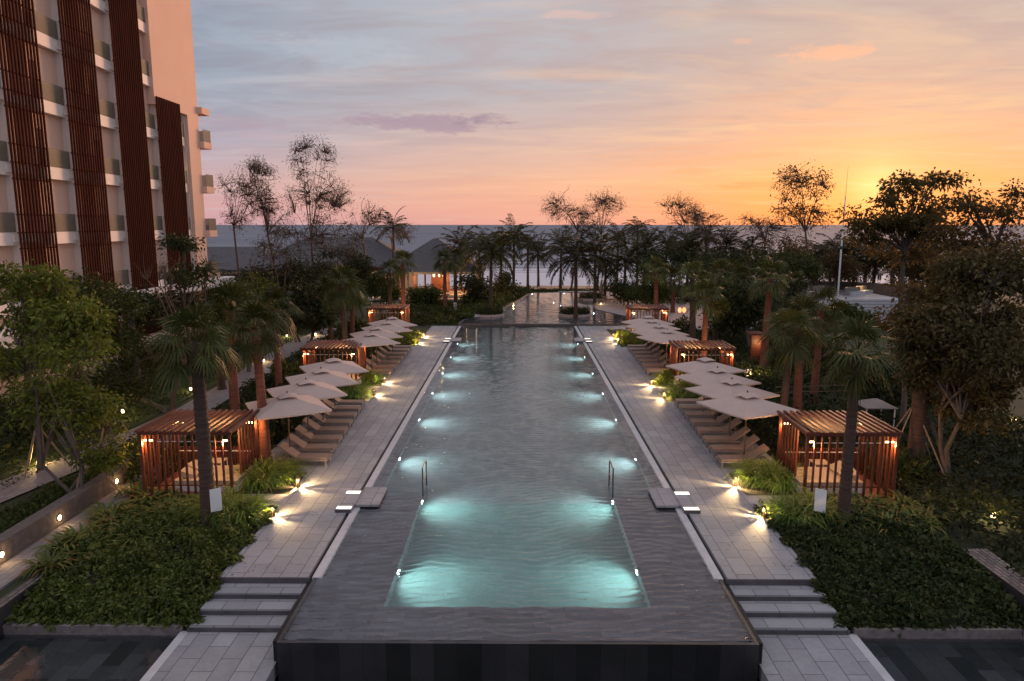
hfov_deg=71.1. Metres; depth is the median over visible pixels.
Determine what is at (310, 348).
pavilion
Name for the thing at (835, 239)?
feather palm
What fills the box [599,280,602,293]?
closed umbrella
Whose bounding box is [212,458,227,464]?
side table
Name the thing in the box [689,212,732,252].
feather palm
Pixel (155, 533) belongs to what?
leafy plant
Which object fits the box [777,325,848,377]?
broadleaf tree
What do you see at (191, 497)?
leafy plant
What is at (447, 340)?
entry platform
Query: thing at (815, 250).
feather palm
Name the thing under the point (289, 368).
shrub
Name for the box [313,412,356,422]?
sun lounger
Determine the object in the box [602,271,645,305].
broadleaf tree
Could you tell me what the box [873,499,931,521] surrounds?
leafy plant
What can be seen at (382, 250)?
beach club
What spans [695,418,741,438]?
sun lounger
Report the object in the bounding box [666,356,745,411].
umbrella
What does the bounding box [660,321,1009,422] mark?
undergrowth
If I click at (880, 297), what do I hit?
seating terrace
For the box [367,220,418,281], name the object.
wispy tree
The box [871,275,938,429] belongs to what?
broadleaf tree
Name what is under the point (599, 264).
feather palm
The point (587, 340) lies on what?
entry platform
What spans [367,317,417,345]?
umbrella
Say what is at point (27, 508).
undergrowth
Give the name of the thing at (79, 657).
pond water
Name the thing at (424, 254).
beach club
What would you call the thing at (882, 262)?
feather palm
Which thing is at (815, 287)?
stone bench
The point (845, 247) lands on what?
feather palm
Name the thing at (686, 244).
feather palm
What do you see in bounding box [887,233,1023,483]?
broadleaf tree
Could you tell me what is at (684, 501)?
entry platform
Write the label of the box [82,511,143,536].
leafy plant
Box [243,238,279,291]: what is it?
bare tree
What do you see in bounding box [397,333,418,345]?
shrub
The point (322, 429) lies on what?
sun lounger
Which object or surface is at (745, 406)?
umbrella
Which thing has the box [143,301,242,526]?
fan palm
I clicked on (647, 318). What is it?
umbrella
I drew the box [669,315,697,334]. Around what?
shrub
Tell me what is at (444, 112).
sky
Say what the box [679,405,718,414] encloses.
sun lounger
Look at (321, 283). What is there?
fan palm
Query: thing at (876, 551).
ground cover
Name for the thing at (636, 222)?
feather palm
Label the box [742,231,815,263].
broadleaf tree
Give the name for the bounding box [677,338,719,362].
shrub
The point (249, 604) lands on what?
stone steps
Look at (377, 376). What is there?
grass clump
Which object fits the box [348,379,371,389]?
grass clump
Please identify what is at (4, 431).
undergrowth
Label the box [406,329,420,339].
shrub
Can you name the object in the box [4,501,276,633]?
ground cover
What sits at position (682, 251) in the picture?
broadleaf tree
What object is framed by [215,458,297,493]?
grass clump
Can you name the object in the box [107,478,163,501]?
leafy plant
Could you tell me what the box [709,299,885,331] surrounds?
undergrowth
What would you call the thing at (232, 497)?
grass clump
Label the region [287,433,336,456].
sun lounger
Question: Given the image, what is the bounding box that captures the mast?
[837,172,847,298]
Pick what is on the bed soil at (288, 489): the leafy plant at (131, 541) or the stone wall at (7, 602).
the leafy plant at (131, 541)
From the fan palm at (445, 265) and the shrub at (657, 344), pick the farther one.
the fan palm at (445, 265)
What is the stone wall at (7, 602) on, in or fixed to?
on the ground at (952, 534)
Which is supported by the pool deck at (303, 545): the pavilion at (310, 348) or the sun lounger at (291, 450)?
the sun lounger at (291, 450)
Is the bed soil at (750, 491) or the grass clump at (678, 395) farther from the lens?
the grass clump at (678, 395)
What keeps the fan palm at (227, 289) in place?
on the ground at (952, 534)
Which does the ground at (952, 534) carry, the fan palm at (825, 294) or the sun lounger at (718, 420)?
the fan palm at (825, 294)
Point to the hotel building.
(104, 140)
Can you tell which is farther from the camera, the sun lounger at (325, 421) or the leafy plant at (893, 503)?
the sun lounger at (325, 421)
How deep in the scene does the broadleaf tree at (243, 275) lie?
66.86 m
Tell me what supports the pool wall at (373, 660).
on the ground at (952, 534)
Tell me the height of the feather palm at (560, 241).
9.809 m
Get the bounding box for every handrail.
[422,460,426,490]
[608,460,613,491]
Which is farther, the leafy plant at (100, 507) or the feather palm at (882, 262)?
the feather palm at (882, 262)
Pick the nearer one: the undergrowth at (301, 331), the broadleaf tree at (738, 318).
the broadleaf tree at (738, 318)
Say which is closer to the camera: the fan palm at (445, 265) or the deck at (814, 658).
the deck at (814, 658)
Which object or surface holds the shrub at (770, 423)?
on the ground at (952, 534)
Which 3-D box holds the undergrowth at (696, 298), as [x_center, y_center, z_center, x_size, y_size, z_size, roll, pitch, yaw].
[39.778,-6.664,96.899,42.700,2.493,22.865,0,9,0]
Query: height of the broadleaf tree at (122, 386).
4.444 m
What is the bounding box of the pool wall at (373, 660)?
[276,578,758,680]
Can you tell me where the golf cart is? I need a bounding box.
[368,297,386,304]
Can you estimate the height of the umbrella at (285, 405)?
2.978 m
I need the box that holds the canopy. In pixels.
[858,398,897,426]
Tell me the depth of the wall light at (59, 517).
22.89 m
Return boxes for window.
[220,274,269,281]
[400,274,407,287]
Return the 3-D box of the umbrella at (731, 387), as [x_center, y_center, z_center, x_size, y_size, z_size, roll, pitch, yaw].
[9.541,3.056,31.313,2.800,2.978,2.800,-4,10,-26]
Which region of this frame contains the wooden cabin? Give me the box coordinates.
[745,331,761,363]
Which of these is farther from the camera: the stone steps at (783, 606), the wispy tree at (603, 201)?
the wispy tree at (603, 201)
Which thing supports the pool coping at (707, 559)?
on the ground at (952, 534)
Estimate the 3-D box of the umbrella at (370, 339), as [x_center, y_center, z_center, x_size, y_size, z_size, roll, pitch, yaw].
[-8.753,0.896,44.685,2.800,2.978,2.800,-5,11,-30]
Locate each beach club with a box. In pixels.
[207,247,284,289]
[273,237,417,287]
[376,238,486,302]
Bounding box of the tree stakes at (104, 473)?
[75,456,121,492]
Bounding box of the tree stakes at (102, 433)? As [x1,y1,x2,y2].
[99,413,134,442]
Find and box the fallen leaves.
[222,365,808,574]
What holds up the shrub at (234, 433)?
on the ground at (952, 534)
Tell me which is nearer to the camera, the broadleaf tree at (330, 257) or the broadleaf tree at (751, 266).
the broadleaf tree at (751, 266)
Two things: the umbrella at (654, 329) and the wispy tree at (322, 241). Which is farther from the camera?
the wispy tree at (322, 241)
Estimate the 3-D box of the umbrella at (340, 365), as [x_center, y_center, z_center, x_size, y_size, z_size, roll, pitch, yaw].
[-9.000,2.251,36.295,2.800,2.978,2.800,-5,10,-28]
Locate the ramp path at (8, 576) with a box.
[0,443,194,590]
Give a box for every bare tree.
[124,245,195,411]
[191,250,236,331]
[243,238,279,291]
[263,224,314,341]
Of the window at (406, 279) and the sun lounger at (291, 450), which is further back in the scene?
the window at (406, 279)
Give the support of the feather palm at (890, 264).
on the ground at (952, 534)
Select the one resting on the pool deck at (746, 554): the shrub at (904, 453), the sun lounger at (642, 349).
the sun lounger at (642, 349)
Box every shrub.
[111,434,183,484]
[209,409,277,460]
[236,397,304,441]
[239,370,292,393]
[264,359,301,384]
[266,394,311,423]
[270,380,329,399]
[321,338,356,361]
[322,345,357,362]
[335,314,365,332]
[336,378,360,399]
[347,335,378,358]
[357,367,378,385]
[394,332,417,343]
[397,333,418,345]
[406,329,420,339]
[615,328,628,338]
[616,333,638,346]
[619,330,643,344]
[646,342,682,351]
[654,367,678,386]
[659,344,686,357]
[662,346,710,371]
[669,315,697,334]
[675,380,701,396]
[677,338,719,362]
[732,399,801,443]
[735,360,776,380]
[747,373,793,398]
[766,410,843,461]
[853,437,935,487]
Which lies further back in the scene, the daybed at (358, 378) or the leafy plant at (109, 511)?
the daybed at (358, 378)
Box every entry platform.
[335,487,386,513]
[443,338,461,342]
[574,338,592,343]
[648,488,700,514]
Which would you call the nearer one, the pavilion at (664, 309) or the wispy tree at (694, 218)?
the pavilion at (664, 309)
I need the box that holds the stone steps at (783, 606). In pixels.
[725,579,849,634]
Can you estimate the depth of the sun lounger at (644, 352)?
51.86 m
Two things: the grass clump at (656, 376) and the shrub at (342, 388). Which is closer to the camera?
the shrub at (342, 388)
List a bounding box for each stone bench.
[807,286,824,293]
[844,286,865,295]
[854,285,872,293]
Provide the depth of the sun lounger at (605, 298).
88.55 m
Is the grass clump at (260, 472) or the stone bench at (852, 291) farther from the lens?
the stone bench at (852, 291)
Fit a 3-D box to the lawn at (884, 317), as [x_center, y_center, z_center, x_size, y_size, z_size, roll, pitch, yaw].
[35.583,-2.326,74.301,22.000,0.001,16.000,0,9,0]
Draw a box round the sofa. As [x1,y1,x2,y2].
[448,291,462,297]
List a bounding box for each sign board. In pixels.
[209,488,221,526]
[814,488,826,521]
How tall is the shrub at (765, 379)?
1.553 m
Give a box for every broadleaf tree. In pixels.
[0,259,122,469]
[0,324,143,494]
[16,267,151,444]
[85,333,185,413]
[106,280,169,384]
[143,232,228,384]
[186,276,262,335]
[206,266,267,299]
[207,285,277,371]
[231,269,282,338]
[242,259,302,301]
[268,277,340,351]
[270,252,342,296]
[309,246,368,310]
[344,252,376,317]
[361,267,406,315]
[405,282,447,304]
[448,266,501,302]
[487,270,526,297]
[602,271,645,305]
[619,259,680,310]
[631,245,715,302]
[660,238,717,297]
[671,245,733,305]
[696,274,756,338]
[698,273,785,349]
[708,243,792,280]
[721,249,785,327]
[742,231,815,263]
[752,273,809,329]
[765,247,831,289]
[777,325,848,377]
[814,249,866,295]
[817,297,883,352]
[832,166,974,334]
[843,353,911,412]
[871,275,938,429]
[881,247,952,295]
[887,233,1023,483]
[917,178,1023,353]
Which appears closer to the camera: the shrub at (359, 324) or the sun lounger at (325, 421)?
the sun lounger at (325, 421)
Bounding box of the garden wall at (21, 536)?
[0,415,208,564]
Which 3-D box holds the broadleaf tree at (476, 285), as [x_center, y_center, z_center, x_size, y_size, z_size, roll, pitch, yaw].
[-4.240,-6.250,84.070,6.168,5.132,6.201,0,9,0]
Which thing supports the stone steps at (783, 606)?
on the deck at (814, 658)
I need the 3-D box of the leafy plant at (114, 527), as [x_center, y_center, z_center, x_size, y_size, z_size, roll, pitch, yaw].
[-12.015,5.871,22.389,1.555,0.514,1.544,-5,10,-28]
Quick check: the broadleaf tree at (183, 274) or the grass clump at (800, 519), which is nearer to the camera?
the grass clump at (800, 519)
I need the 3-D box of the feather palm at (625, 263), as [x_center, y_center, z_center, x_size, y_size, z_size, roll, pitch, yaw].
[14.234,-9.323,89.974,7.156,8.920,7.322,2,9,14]
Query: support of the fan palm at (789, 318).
on the ground at (952, 534)
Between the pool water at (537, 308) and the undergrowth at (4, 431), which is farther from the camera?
the pool water at (537, 308)
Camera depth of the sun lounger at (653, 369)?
45.80 m
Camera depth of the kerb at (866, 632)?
17.95 m
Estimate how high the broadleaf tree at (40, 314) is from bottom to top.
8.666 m
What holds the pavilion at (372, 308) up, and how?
on the ground at (952, 534)
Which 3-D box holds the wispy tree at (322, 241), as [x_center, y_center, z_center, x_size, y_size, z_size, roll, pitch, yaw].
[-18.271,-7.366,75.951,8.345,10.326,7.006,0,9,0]
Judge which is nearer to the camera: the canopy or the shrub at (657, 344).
the canopy
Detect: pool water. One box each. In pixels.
[283,326,752,640]
[460,292,633,323]
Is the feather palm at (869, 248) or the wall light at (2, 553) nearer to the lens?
the wall light at (2, 553)
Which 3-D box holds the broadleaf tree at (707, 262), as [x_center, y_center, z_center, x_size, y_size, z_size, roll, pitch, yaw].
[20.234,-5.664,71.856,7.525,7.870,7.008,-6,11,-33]
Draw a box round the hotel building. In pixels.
[0,0,235,404]
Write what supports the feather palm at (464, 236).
on the ground at (952, 534)
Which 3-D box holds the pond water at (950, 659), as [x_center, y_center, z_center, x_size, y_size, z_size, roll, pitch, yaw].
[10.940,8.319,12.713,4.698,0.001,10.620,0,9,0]
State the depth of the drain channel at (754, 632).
19.16 m
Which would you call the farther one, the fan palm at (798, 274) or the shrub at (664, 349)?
the fan palm at (798, 274)
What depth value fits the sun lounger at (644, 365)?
47.38 m
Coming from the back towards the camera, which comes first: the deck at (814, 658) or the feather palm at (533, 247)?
the feather palm at (533, 247)
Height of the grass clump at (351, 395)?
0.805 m
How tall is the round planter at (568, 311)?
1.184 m
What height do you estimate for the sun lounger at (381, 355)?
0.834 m
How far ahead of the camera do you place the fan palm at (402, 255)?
65.75 m
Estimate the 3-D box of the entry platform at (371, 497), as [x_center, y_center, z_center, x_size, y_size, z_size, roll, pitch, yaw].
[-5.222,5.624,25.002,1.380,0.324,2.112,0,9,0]
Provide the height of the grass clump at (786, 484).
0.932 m
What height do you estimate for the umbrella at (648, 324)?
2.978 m
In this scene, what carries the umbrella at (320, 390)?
on the pool deck at (303, 545)
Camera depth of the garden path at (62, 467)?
31.75 m
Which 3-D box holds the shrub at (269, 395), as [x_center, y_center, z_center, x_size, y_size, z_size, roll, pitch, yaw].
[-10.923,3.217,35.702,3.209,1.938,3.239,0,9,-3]
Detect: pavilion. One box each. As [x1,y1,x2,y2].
[134,409,259,497]
[299,340,365,380]
[366,304,409,335]
[626,304,668,336]
[669,340,736,383]
[776,410,903,500]
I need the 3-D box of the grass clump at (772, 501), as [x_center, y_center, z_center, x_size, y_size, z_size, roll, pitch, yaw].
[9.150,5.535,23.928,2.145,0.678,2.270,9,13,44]
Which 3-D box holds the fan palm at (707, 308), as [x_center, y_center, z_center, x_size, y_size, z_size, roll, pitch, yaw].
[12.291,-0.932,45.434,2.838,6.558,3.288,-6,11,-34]
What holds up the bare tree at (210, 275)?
on the lawn at (144, 418)
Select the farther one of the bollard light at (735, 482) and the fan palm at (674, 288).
the fan palm at (674, 288)
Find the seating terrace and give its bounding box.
[772,281,920,312]
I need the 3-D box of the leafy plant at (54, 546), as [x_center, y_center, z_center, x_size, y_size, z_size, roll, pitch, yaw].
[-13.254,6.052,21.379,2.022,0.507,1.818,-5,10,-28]
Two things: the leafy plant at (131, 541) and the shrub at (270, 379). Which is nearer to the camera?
the leafy plant at (131, 541)
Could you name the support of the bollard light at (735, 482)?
on the pool deck at (746, 554)
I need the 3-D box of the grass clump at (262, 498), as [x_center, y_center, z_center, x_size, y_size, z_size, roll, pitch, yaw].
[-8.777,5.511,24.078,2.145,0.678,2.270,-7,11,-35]
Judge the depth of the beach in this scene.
110.01 m
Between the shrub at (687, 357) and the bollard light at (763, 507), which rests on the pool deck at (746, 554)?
the bollard light at (763, 507)
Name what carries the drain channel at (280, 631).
in the pool deck at (303, 545)
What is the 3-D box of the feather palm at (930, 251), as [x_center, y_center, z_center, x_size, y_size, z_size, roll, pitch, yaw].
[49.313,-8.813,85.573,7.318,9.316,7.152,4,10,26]
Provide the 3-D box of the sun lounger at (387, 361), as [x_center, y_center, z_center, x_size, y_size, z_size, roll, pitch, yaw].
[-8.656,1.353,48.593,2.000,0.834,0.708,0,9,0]
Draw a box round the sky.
[190,0,1023,224]
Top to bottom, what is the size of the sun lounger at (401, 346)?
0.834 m
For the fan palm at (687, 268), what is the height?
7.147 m
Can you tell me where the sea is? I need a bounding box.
[206,225,1023,285]
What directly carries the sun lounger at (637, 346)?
on the pool deck at (746, 554)
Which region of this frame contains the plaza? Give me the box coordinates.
[558,290,759,326]
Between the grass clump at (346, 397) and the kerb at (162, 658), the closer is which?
the kerb at (162, 658)
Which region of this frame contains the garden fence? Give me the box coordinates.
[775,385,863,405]
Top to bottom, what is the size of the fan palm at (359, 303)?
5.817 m
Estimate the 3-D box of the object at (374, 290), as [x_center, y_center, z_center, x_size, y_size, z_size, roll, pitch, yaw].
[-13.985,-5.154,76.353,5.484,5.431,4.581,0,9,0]
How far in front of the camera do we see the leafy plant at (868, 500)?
24.61 m
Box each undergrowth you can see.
[0,323,283,458]
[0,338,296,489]
[0,419,188,533]
[161,381,305,461]
[262,289,371,334]
[271,319,377,373]
[378,298,466,325]
[428,283,533,319]
[531,287,611,291]
[638,279,1010,304]
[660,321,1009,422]
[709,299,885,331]
[811,408,1023,579]
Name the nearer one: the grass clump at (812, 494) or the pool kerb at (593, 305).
the grass clump at (812, 494)
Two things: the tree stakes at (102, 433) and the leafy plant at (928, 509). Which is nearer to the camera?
the leafy plant at (928, 509)
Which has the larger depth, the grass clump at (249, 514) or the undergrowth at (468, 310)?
the undergrowth at (468, 310)
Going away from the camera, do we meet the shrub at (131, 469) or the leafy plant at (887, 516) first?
the leafy plant at (887, 516)
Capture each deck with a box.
[150,632,277,680]
[220,326,457,576]
[578,326,815,578]
[758,635,884,680]
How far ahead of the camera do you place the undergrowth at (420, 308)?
72.44 m
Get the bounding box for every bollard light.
[270,504,274,517]
[296,476,300,488]
[734,475,738,486]
[761,505,765,517]
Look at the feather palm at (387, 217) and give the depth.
106.41 m
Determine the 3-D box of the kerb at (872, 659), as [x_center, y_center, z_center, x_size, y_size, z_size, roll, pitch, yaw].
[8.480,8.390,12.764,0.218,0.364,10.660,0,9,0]
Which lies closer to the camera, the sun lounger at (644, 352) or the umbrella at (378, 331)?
the umbrella at (378, 331)
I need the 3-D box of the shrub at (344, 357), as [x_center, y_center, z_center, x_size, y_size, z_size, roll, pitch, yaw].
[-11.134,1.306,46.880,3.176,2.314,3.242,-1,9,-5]
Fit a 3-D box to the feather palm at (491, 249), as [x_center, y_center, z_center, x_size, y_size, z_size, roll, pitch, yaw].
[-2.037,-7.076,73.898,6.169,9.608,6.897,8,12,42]
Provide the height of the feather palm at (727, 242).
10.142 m
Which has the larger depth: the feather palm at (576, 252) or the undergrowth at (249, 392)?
the feather palm at (576, 252)
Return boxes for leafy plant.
[10,548,88,582]
[29,527,90,556]
[45,515,113,546]
[45,536,115,565]
[76,499,140,522]
[79,501,138,529]
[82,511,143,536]
[102,517,145,536]
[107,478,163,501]
[107,527,163,547]
[113,508,156,527]
[115,489,170,510]
[122,520,172,541]
[123,486,177,506]
[136,501,177,515]
[145,486,188,505]
[151,494,197,510]
[161,509,199,534]
[168,492,199,508]
[179,500,198,517]
[831,518,876,532]
[851,497,889,516]
[851,502,885,524]
[852,490,897,510]
[863,511,919,536]
[864,507,912,521]
[869,495,925,517]
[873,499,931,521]
[880,488,930,510]
[893,505,949,536]
[900,494,957,524]
[901,503,957,531]
[903,488,963,508]
[906,492,961,515]
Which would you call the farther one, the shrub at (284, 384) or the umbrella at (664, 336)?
the umbrella at (664, 336)
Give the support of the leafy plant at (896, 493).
on the ground at (952, 534)
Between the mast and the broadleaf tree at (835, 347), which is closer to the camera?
the broadleaf tree at (835, 347)
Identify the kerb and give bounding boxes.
[3,621,186,634]
[140,631,187,680]
[458,292,636,326]
[848,634,894,680]
[850,625,1023,638]
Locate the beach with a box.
[417,286,1021,290]
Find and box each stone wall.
[0,572,44,636]
[964,549,1023,613]
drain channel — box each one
[273,327,457,671]
[577,327,762,673]
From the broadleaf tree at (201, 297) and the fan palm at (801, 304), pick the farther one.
the broadleaf tree at (201, 297)
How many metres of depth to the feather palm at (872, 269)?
95.37 m
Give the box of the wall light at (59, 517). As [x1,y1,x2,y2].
[57,514,61,520]
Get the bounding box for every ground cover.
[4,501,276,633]
[753,497,1023,639]
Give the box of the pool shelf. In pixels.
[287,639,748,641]
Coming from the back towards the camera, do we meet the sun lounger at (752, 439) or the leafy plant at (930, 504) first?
the sun lounger at (752, 439)
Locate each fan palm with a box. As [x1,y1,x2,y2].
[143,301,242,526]
[185,303,238,389]
[196,278,267,416]
[223,296,291,463]
[250,281,302,386]
[310,274,342,340]
[320,261,366,352]
[339,274,371,332]
[374,258,400,316]
[387,249,418,320]
[429,248,458,307]
[441,245,468,302]
[640,256,669,318]
[665,266,685,312]
[667,260,712,338]
[679,275,731,357]
[705,257,736,339]
[727,263,757,332]
[745,255,792,368]
[753,306,825,445]
[771,292,830,411]
[779,270,809,327]
[799,285,852,403]
[812,310,898,526]
[884,300,943,477]
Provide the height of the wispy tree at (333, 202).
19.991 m
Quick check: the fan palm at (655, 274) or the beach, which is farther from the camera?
the beach
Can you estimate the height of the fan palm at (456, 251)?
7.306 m
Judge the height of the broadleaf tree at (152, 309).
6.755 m
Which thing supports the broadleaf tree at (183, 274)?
on the ground at (952, 534)
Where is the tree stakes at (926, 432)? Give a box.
[880,407,948,485]
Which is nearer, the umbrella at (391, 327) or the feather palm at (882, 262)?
the umbrella at (391, 327)
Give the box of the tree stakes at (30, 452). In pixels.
[23,430,69,477]
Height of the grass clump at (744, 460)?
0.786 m
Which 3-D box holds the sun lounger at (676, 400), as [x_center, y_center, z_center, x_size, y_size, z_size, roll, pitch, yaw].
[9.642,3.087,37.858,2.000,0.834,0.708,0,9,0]
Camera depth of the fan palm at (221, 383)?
41.68 m
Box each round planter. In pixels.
[474,305,503,316]
[558,305,590,316]
[579,291,603,300]
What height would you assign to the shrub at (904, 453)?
1.887 m
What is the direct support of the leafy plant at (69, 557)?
on the bed soil at (288, 489)
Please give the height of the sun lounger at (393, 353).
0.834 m
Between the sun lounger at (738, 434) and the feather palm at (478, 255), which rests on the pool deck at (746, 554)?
the sun lounger at (738, 434)
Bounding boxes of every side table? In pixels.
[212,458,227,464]
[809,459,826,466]
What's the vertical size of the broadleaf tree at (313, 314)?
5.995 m
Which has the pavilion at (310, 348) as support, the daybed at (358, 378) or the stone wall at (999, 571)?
the daybed at (358, 378)
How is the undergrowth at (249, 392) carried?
on the ground at (952, 534)
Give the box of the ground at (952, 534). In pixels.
[0,290,1023,680]
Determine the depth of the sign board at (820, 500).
22.61 m
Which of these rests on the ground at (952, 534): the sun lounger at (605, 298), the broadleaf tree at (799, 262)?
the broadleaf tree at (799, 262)
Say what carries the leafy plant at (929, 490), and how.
on the ground at (952, 534)
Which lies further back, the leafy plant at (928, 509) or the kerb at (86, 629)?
the leafy plant at (928, 509)
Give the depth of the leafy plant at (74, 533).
22.14 m
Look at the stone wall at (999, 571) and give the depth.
19.58 m
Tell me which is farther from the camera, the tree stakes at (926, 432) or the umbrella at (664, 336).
the umbrella at (664, 336)
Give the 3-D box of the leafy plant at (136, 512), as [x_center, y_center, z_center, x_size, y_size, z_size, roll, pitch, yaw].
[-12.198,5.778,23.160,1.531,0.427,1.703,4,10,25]
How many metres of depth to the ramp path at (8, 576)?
21.44 m
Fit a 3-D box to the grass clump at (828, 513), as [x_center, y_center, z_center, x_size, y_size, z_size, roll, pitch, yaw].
[9.790,5.504,23.419,2.838,0.874,2.709,9,13,44]
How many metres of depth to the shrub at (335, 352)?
48.97 m
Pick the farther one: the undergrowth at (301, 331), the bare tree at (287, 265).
the undergrowth at (301, 331)
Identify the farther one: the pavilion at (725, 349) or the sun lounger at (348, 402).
the pavilion at (725, 349)
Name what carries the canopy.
on the ground at (952, 534)
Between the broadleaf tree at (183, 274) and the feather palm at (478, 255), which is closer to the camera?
the broadleaf tree at (183, 274)
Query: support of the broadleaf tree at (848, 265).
on the ground at (952, 534)
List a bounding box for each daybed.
[174,460,252,491]
[348,373,363,384]
[783,460,862,493]
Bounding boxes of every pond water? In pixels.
[0,635,176,680]
[861,639,1023,680]
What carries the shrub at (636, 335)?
on the ground at (952, 534)
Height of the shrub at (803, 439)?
2.387 m
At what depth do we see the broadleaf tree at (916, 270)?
72.06 m
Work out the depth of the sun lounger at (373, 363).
46.78 m
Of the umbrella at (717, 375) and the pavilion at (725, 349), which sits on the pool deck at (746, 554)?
the umbrella at (717, 375)
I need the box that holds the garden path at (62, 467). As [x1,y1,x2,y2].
[0,328,336,502]
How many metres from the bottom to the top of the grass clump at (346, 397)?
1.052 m
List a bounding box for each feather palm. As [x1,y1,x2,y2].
[369,207,411,249]
[431,225,481,288]
[454,228,501,292]
[456,225,522,308]
[481,225,529,291]
[494,213,536,286]
[511,226,541,287]
[516,230,557,285]
[537,227,578,288]
[539,225,613,317]
[562,225,629,304]
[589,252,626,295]
[598,221,635,275]
[598,231,650,300]
[617,222,670,274]
[622,216,655,285]
[640,225,685,294]
[661,226,716,299]
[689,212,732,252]
[701,221,749,257]
[725,231,774,257]
[796,236,838,281]
[805,231,848,280]
[811,233,868,289]
[822,233,883,286]
[852,233,898,282]
[855,245,881,281]
[863,240,920,286]
[877,236,920,282]
[904,237,956,289]
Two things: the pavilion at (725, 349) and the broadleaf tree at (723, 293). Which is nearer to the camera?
the pavilion at (725, 349)
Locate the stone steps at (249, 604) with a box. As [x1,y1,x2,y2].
[187,577,309,632]
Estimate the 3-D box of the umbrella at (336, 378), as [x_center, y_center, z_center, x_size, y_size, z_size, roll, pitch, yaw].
[-8.902,2.682,33.629,2.800,2.978,2.800,-5,10,-27]
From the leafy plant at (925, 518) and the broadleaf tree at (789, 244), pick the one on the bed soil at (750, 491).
the leafy plant at (925, 518)
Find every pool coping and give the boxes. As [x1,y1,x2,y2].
[312,326,460,579]
[574,326,722,580]
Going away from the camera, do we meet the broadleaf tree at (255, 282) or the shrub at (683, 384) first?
the shrub at (683, 384)
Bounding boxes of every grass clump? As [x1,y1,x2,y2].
[175,482,259,520]
[185,490,264,527]
[206,494,278,530]
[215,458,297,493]
[222,488,281,514]
[233,452,306,487]
[242,456,312,489]
[258,456,314,483]
[338,385,370,399]
[339,385,375,399]
[345,381,379,393]
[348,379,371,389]
[363,371,390,386]
[646,371,678,385]
[658,385,696,402]
[659,381,687,396]
[667,381,707,398]
[669,379,695,391]
[718,456,797,495]
[722,455,779,484]
[727,450,803,489]
[747,458,814,496]
[756,490,812,520]
[758,494,831,528]
[769,489,859,528]
[773,484,858,524]
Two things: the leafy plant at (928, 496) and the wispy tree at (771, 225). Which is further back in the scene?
the wispy tree at (771, 225)
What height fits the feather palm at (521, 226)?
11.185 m
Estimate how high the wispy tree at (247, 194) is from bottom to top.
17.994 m
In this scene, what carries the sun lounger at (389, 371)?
on the pool deck at (303, 545)
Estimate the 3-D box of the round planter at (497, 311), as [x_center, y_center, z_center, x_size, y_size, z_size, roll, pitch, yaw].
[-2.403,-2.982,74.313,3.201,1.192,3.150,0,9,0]
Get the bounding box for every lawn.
[0,335,305,469]
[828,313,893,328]
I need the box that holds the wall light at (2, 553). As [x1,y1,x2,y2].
[0,551,4,558]
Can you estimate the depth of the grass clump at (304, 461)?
27.39 m
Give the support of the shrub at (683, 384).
on the ground at (952, 534)
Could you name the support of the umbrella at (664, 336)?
on the pool deck at (746, 554)
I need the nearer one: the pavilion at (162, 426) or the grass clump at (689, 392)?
the pavilion at (162, 426)
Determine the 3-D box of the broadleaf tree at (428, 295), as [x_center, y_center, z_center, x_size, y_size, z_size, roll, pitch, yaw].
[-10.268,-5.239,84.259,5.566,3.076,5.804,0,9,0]
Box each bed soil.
[14,473,306,620]
[729,473,1010,624]
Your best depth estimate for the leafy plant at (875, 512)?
23.26 m
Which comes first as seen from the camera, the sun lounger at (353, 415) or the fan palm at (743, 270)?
the sun lounger at (353, 415)
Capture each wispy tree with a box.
[215,155,269,280]
[239,154,297,268]
[240,232,322,298]
[271,132,355,297]
[299,224,376,308]
[330,196,387,298]
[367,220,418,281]
[538,187,604,290]
[580,186,627,286]
[653,190,727,246]
[734,211,808,280]
[768,162,837,294]
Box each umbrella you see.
[245,391,331,463]
[266,378,347,442]
[285,367,358,425]
[299,356,368,411]
[343,331,400,378]
[350,326,402,362]
[361,320,412,356]
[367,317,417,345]
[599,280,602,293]
[621,314,674,353]
[624,318,680,354]
[630,324,688,367]
[636,328,697,364]
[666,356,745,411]
[674,366,761,426]
[685,377,779,444]
[696,390,799,463]
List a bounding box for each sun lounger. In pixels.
[277,442,331,466]
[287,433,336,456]
[295,425,342,446]
[302,417,347,438]
[310,413,352,430]
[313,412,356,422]
[320,399,361,415]
[325,397,365,409]
[366,358,395,371]
[366,365,392,376]
[370,354,399,367]
[373,350,402,362]
[377,346,405,358]
[381,345,408,354]
[386,344,411,350]
[601,296,614,302]
[627,341,650,348]
[630,342,657,353]
[632,345,659,357]
[635,349,665,361]
[638,353,667,365]
[642,360,668,370]
[645,367,668,375]
[674,396,708,407]
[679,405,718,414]
[684,410,725,421]
[689,413,731,429]
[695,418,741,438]
[702,426,750,447]
[708,434,759,457]
[716,444,769,468]
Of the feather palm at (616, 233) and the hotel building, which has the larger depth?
the feather palm at (616, 233)

